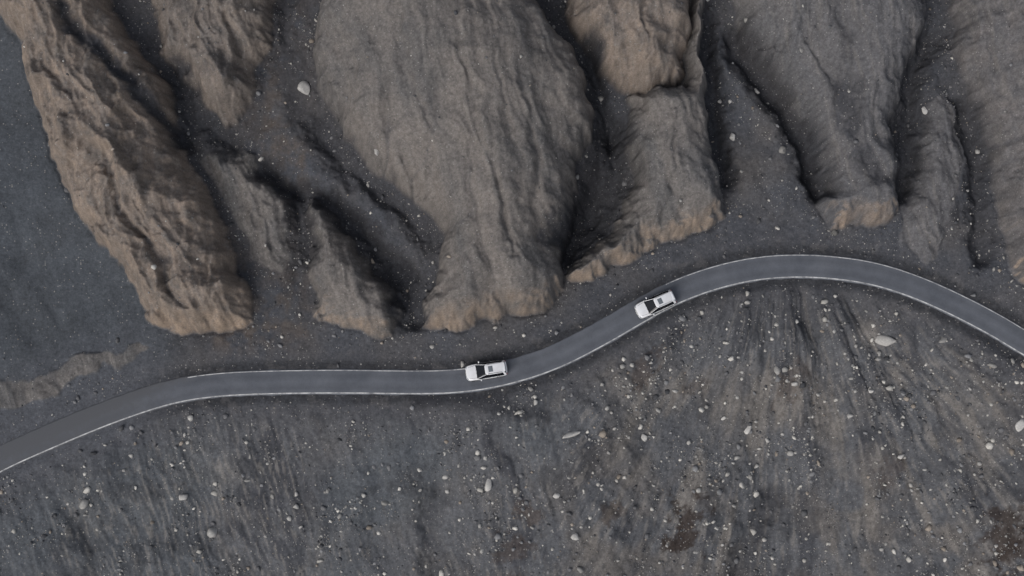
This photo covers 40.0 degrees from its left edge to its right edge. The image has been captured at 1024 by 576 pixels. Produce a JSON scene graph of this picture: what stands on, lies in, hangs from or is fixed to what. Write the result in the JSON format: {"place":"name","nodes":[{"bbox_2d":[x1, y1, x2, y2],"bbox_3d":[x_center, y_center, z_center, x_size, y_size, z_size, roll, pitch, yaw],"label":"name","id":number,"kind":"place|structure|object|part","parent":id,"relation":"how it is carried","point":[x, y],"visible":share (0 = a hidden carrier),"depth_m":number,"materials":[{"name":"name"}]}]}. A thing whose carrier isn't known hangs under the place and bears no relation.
{"place":"outdoors","nodes":[
{"label":"outdoors","id":0,"kind":"place"},
{"bbox_2d":[0,0,1023,575],"bbox_3d":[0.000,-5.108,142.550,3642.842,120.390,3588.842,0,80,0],"label":"terrain","id":1,"kind":"structure","parent":0,"point":[78,274],"depth_m":158.45,"materials":[{"name":"soil"}]},
{"bbox_2d":[79,499,88,508],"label":"boulder","id":2,"kind":"object","parent":1,"relation":"on","point":[84,504],"visible":1,"depth_m":157.10,"materials":[{"name":"grey stone"}]},
{"bbox_2d":[179,494,187,499],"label":"boulder","id":3,"kind":"object","parent":1,"relation":"on","point":[183,496],"visible":1,"depth_m":159.05,"materials":[{"name":"grey stone"}]},
{"bbox_2d":[207,527,216,537],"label":"boulder","id":4,"kind":"object","parent":1,"relation":"on","point":[212,532],"visible":1,"depth_m":160.93,"materials":[{"name":"grey stone"}]},
{"bbox_2d":[297,81,309,94],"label":"boulder","id":5,"kind":"object","parent":1,"relation":"on","point":[303,87],"visible":1,"depth_m":156.89,"materials":[{"name":"grey stone"}]},
{"bbox_2d":[485,479,491,490],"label":"boulder","id":6,"kind":"object","parent":1,"relation":"on","point":[488,485],"visible":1,"depth_m":160.06,"materials":[{"name":"white stone"}]},
{"bbox_2d":[0,0,1023,575],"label":"scattered rocks","id":7,"kind":"object","parent":1,"relation":"on","point":[696,468],"visible":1,"depth_m":160.79,"materials":[{"name":"grey stone"}]},
{"bbox_2d":[553,493,559,498],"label":"boulder","id":8,"kind":"object","parent":1,"relation":"on","point":[556,495],"visible":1,"depth_m":160.78,"materials":[{"name":"white stone"}]},
{"bbox_2d":[563,430,580,437],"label":"boulder","id":9,"kind":"object","parent":1,"relation":"on","point":[571,434],"visible":1,"depth_m":158.93,"materials":[{"name":"grey stone"}]},
{"bbox_2d":[571,533,578,539],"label":"boulder","id":10,"kind":"object","parent":1,"relation":"on","point":[574,536],"visible":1,"depth_m":162.31,"materials":[{"name":"white stone"}]},
{"bbox_2d":[641,434,647,441],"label":"boulder","id":11,"kind":"object","parent":1,"relation":"on","point":[643,437],"visible":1,"depth_m":161.90,"materials":[{"name":"white stone"}]},
{"bbox_2d":[730,133,734,140],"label":"boulder","id":12,"kind":"object","parent":1,"relation":"on","point":[732,136],"visible":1,"depth_m":160.50,"materials":[{"name":"grey stone"}]},
{"bbox_2d":[744,426,751,433],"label":"boulder","id":13,"kind":"object","parent":1,"relation":"on","point":[747,430],"visible":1,"depth_m":163.99,"materials":[{"name":"white stone"}]},
{"bbox_2d":[774,366,780,374],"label":"boulder","id":14,"kind":"object","parent":1,"relation":"on","point":[777,370],"visible":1,"depth_m":161.19,"materials":[{"name":"grey stone"}]},
{"bbox_2d":[779,146,785,153],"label":"boulder","id":15,"kind":"object","parent":1,"relation":"on","point":[782,149],"visible":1,"depth_m":160.41,"materials":[{"name":"grey stone"}]},
{"bbox_2d":[787,450,793,455],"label":"boulder","id":16,"kind":"object","parent":1,"relation":"on","point":[790,453],"visible":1,"depth_m":164.83,"materials":[{"name":"grey stone"}]},
{"bbox_2d":[874,335,896,345],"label":"boulder","id":17,"kind":"object","parent":1,"relation":"on","point":[884,340],"visible":1,"depth_m":161.20,"materials":[{"name":"grey stone"}]},
{"bbox_2d":[921,106,927,114],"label":"boulder","id":18,"kind":"object","parent":1,"relation":"on","point":[924,110],"visible":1,"depth_m":160.14,"materials":[{"name":"grey stone"}]},
{"bbox_2d":[939,337,946,342],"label":"boulder","id":19,"kind":"object","parent":1,"relation":"on","point":[943,339],"visible":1,"depth_m":159.47,"materials":[{"name":"grey stone"}]},
{"bbox_2d":[987,363,996,368],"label":"boulder","id":20,"kind":"object","parent":1,"relation":"on","point":[992,365],"visible":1,"depth_m":158.45,"materials":[{"name":"grey stone"}]},
{"bbox_2d":[1015,419,1023,431],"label":"boulder","id":21,"kind":"object","parent":1,"relation":"on","point":[1019,425],"visible":1,"depth_m":159.00,"materials":[{"name":"white stone"}]},
{"bbox_2d":[0,254,1023,473],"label":"road","id":22,"kind":"structure","parent":0,"point":[626,319],"depth_m":158.36,"materials":[{"name":"grey asphalt"}]},
{"bbox_2d":[465,360,507,381],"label":"white suv car","id":23,"kind":"object","parent":22,"relation":"on","point":[486,370],"visible":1,"depth_m":157.08,"materials":[{"name":"paint"}]},
{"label":"window glass","id":24,"kind":"part","parent":23,"relation":"part of","materials":[{"name":"black glass"}]},
{"bbox_2d":[635,290,676,318],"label":"white suv car","id":25,"kind":"object","parent":22,"relation":"on","point":[655,304],"visible":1,"depth_m":158.37,"materials":[{"name":"paint"}]},
{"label":"window glass","id":26,"kind":"part","parent":25,"relation":"part of","materials":[{"name":"black glass"}]}
]}

